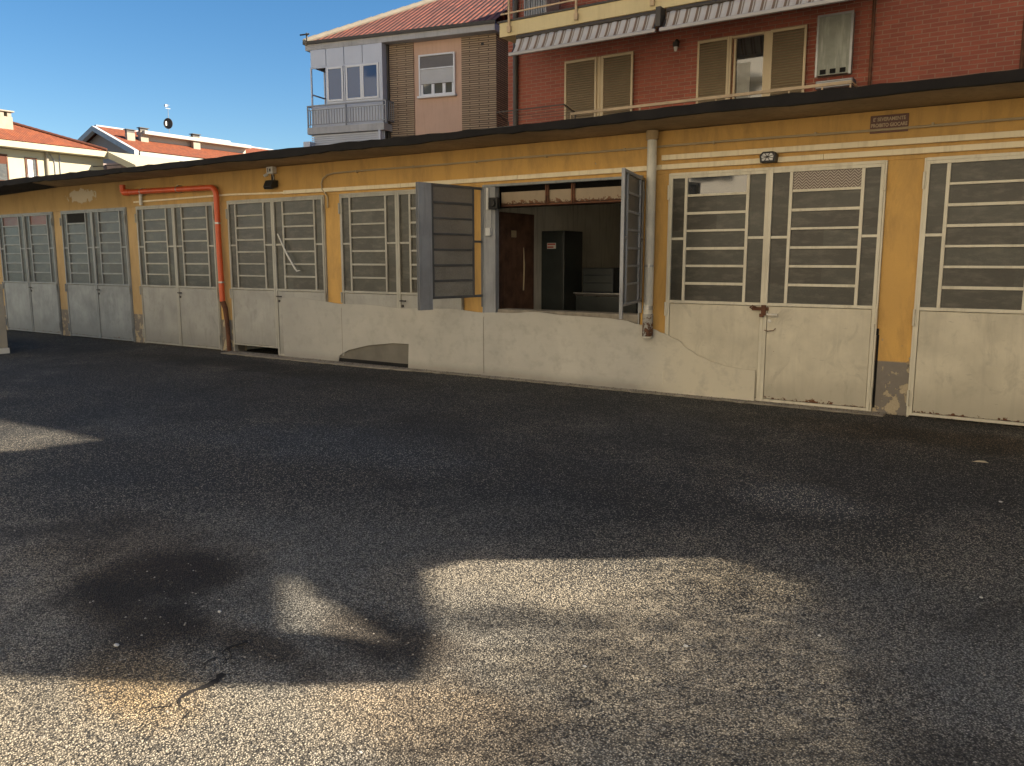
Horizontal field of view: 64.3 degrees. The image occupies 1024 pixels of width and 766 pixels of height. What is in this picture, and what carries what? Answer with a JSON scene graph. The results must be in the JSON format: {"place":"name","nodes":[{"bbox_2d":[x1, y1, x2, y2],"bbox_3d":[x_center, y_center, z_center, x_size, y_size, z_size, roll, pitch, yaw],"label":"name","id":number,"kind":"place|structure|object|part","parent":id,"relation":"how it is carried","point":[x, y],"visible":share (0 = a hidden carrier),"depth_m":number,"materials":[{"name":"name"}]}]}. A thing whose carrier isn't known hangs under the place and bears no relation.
{"place":"outdoors","nodes":[
{"label":"outdoors","id":0,"kind":"place"},
{"bbox_2d":[0,284,9,353],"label":"wall pier","id":1,"kind":"structure","parent":0,"point":[4,349],"depth_m":14.58,"materials":[{"name":"beige concrete"}]},
{"bbox_2d":[0,109,179,180],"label":"cream house","id":2,"kind":"structure","parent":0,"point":[27,151],"depth_m":53.24,"materials":[{"name":"paint"}]},
{"bbox_2d":[0,154,9,180],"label":"window","id":3,"kind":"structure","parent":2,"relation":"in","point":[4,170],"depth_m":50.98,"materials":[{"name":"glass"}]},
{"bbox_2d":[24,157,38,176],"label":"window","id":4,"kind":"structure","parent":2,"relation":"in","point":[31,165],"depth_m":52.31,"materials":[{"name":"glass"}]},
{"bbox_2d":[77,125,273,163],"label":"gabled house","id":5,"kind":"structure","parent":0,"point":[142,141],"depth_m":90.16,"materials":[{"name":"grey paint"}]},
{"bbox_2d":[163,104,172,132],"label":"rooftop antenna","id":6,"kind":"object","parent":5,"relation":"on","point":[168,123],"visible":1,"depth_m":90.95,"materials":[{"name":"grey metal"}]},
{"bbox_2d":[0,0,421,149],"label":"sky","id":7,"kind":"structure","parent":0,"point":[234,71],"materials":[{"name":"blue"}]},
{"bbox_2d":[300,0,507,146],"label":"striped brick house","id":8,"kind":"structure","parent":0,"point":[426,67],"depth_m":25.32,"materials":[{"name":"brown brick"}]},
{"bbox_2d":[417,52,456,98],"bbox_3d":[-2.304,-9.402,24.919,1.310,1.280,0.120,3,9,21],"label":"window","id":9,"kind":"structure","parent":8,"relation":"in","point":[436,82],"depth_m":24.92,"materials":[{"name":"grey"}]},
{"bbox_2d":[0,330,1023,765],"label":"ground","id":10,"kind":"structure","parent":0,"point":[412,452],"depth_m":4.40,"materials":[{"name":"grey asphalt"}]},
{"bbox_2d":[149,639,247,719],"bbox_3d":[-1.230,1.181,3.315,0.318,0.001,0.675,0,9,-2],"label":"tar crack","id":11,"kind":"object","parent":10,"relation":"on","point":[215,680],"visible":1,"depth_m":3.25,"materials":[{"name":"black asphalt"}]},
{"bbox_2d":[0,68,1023,425],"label":"garage building","id":12,"kind":"structure","parent":10,"relation":"on","point":[890,284],"depth_m":9.88,"materials":[{"name":"paint"}]},
{"bbox_2d":[0,212,62,334],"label":"garage door","id":13,"kind":"structure","parent":12,"relation":"in","point":[27,240],"depth_m":18.58,"materials":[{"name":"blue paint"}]},
{"bbox_2d":[59,207,135,341],"bbox_3d":[-8.717,-2.269,17.119,2.457,2.704,0.135,6,10,33],"label":"garage door","id":14,"kind":"structure","parent":12,"relation":"in","point":[96,250],"depth_m":17.05,"materials":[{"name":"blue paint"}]},
{"bbox_2d":[119,185,231,350],"bbox_3d":[-6.421,-2.240,15.476,3.025,3.101,0.179,6,10,33],"label":"orange drainpipe","id":15,"kind":"object","parent":12,"relation":"attached to","point":[124,191],"visible":1,"depth_m":14.76,"materials":[{"name":"plastic"}]},
{"bbox_2d":[134,202,222,350],"bbox_3d":[-6.387,-2.037,15.583,2.456,2.704,0.135,6,10,33],"label":"garage door","id":16,"kind":"structure","parent":12,"relation":"in","point":[177,242],"depth_m":15.52,"materials":[{"name":"grey paint"}]},
{"bbox_2d":[263,166,277,189],"bbox_3d":[-4.085,-3.445,13.718,0.248,0.374,0.158,6,10,33],"label":"floodlight","id":17,"kind":"object","parent":12,"relation":"attached to","point":[272,183],"visible":1,"depth_m":13.68,"materials":[{"name":"black plastic"}]},
{"bbox_2d":[225,195,327,355],"bbox_3d":[-4.057,-1.804,14.047,2.457,2.704,0.135,6,10,33],"label":"garage door","id":18,"kind":"structure","parent":12,"relation":"in","point":[258,260],"depth_m":14.08,"materials":[{"name":"grey paint"}]},
{"bbox_2d":[277,234,299,271],"bbox_3d":[-3.760,-2.193,13.706,0.529,0.636,0.039,6,10,33],"label":"pale rod","id":19,"kind":"object","parent":12,"relation":"attached to","point":[286,253],"visible":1,"depth_m":13.71,"materials":[{"name":"white metal"}]},
{"bbox_2d":[338,189,463,355],"bbox_3d":[-1.728,-1.572,12.511,2.456,2.704,0.135,6,10,33],"label":"garage door","id":20,"kind":"structure","parent":12,"relation":"in","point":[378,240],"depth_m":12.63,"materials":[{"name":"grey paint"}]},
{"bbox_2d":[485,188,498,235],"bbox_3d":[-0.287,-2.385,11.345,0.210,0.660,0.105,6,10,33],"label":"meter box","id":21,"kind":"object","parent":12,"relation":"attached to","point":[492,203],"visible":1,"depth_m":11.37,"materials":[{"name":"black plastic"}]},
{"bbox_2d":[416,168,644,323],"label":"garage door","id":22,"kind":"structure","parent":12,"relation":"in","point":[445,238],"depth_m":10.97,"materials":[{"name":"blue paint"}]},
{"bbox_2d":[133,141,1023,202],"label":"cable trunking","id":23,"kind":"object","parent":12,"relation":"attached to","point":[966,147],"visible":1,"depth_m":9.77,"materials":[{"name":"beige plastic"}]},
{"bbox_2d":[642,130,658,337],"bbox_3d":[1.699,-1.811,10.057,0.148,2.510,0.180,0,9,1],"label":"downpipe","id":24,"kind":"object","parent":12,"relation":"attached to","point":[652,137],"visible":1,"depth_m":9.99,"materials":[{"name":"plastic"}]},
{"bbox_2d":[321,117,1023,207],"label":"cable conduit","id":25,"kind":"object","parent":12,"relation":"attached to","point":[842,132],"visible":1,"depth_m":9.57,"materials":[{"name":"beige plastic"}]},
{"bbox_2d":[760,151,778,163],"bbox_3d":[2.882,-2.535,9.157,0.188,0.120,0.121,6,10,33],"label":"bulkhead light","id":26,"kind":"object","parent":12,"relation":"attached to","point":[769,157],"visible":1,"depth_m":9.12,"materials":[{"name":"black plastic"}]},
{"bbox_2d":[662,160,887,411],"bbox_3d":[2.931,-1.108,9.438,2.457,2.704,0.139,6,10,33],"label":"garage door","id":27,"kind":"structure","parent":12,"relation":"in","point":[799,237],"depth_m":9.30,"materials":[{"name":"beige paint"}]},
{"bbox_2d":[661,130,1023,160],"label":"trunking","id":28,"kind":"object","parent":12,"relation":"attached to","point":[936,139],"visible":1,"depth_m":8.70,"materials":[{"name":"beige plastic"}]},
{"bbox_2d":[870,113,908,133],"bbox_3d":[3.943,-2.712,8.524,0.370,0.180,0.014,6,10,33],"label":"notice sign","id":29,"kind":"object","parent":12,"relation":"attached to","point":[889,121],"visible":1,"depth_m":8.52,"materials":[{"name":"brown metal"}]},
{"bbox_2d":[906,151,1023,425],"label":"garage door","id":30,"kind":"structure","parent":12,"relation":"in","point":[966,365],"depth_m":8.29,"materials":[{"name":"beige paint"}]},
{"bbox_2d":[499,212,533,308],"bbox_3d":[0.075,-1.392,12.469,0.084,2.360,0.950,6,10,33],"label":"door","id":31,"kind":"structure","parent":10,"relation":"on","point":[516,260],"depth_m":12.37,"materials":[{"name":"brown wood"}]},
{"bbox_2d":[282,297,755,400],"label":"wall","id":32,"kind":"structure","parent":10,"relation":"on","point":[605,349],"depth_m":11.43,"materials":[{"name":"white paint"}]},
{"bbox_2d":[221,351,885,416],"bbox_3d":[-0.584,-0.103,11.778,11.000,0.018,0.379,6,10,33],"label":"cement margin","id":33,"kind":"object","parent":10,"relation":"on","point":[362,365],"visible":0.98,"depth_m":11.06,"materials":[{"name":"grey concrete"}]},
{"bbox_2d":[94,338,1022,429],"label":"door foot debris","id":34,"kind":"object","parent":10,"relation":"on","point":[591,387],"depth_m":10.47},
{"bbox_2d":[541,231,582,310],"bbox_3d":[0.803,-1.391,13.268,0.420,2.120,0.628,6,10,33],"label":"storage cabinet","id":35,"kind":"object","parent":10,"relation":"on","point":[561,279],"visible":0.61,"depth_m":12.98,"materials":[{"name":"black metal"}]},
{"bbox_3d":[0.639,-1.360,13.024,0.380,2.030,0.018,6,10,33],"label":"cabinet door","id":36,"kind":"part","parent":35,"relation":"part of","materials":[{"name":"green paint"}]},
{"bbox_2d":[573,292,637,312],"bbox_3d":[1.655,-0.882,13.141,1.140,1.150,0.718,6,10,33],"label":"work bench","id":37,"kind":"object","parent":10,"relation":"on","point":[596,302],"visible":0.32,"depth_m":12.85,"materials":[{"name":"metal"}]},
{"bbox_2d":[583,268,619,292],"bbox_3d":[1.494,-1.656,13.136,0.550,0.398,0.512,6,10,33],"label":"tool chest","id":38,"kind":"object","parent":37,"relation":"on","point":[601,280],"visible":0.9,"depth_m":12.91,"materials":[{"name":"blue paint"}]},
{"bbox_2d":[496,0,1023,125],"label":"brick apartment house","id":39,"kind":"structure","parent":0,"point":[571,59],"depth_m":15.33,"materials":[{"name":"red brick"}]},
{"bbox_2d":[728,31,770,98],"bbox_3d":[4.510,-5.428,15.583,0.770,2.370,0.098,6,10,33],"label":"window","id":40,"kind":"structure","parent":39,"relation":"in","point":[750,64],"depth_m":15.52,"materials":[{"name":"grey"}]}
]}

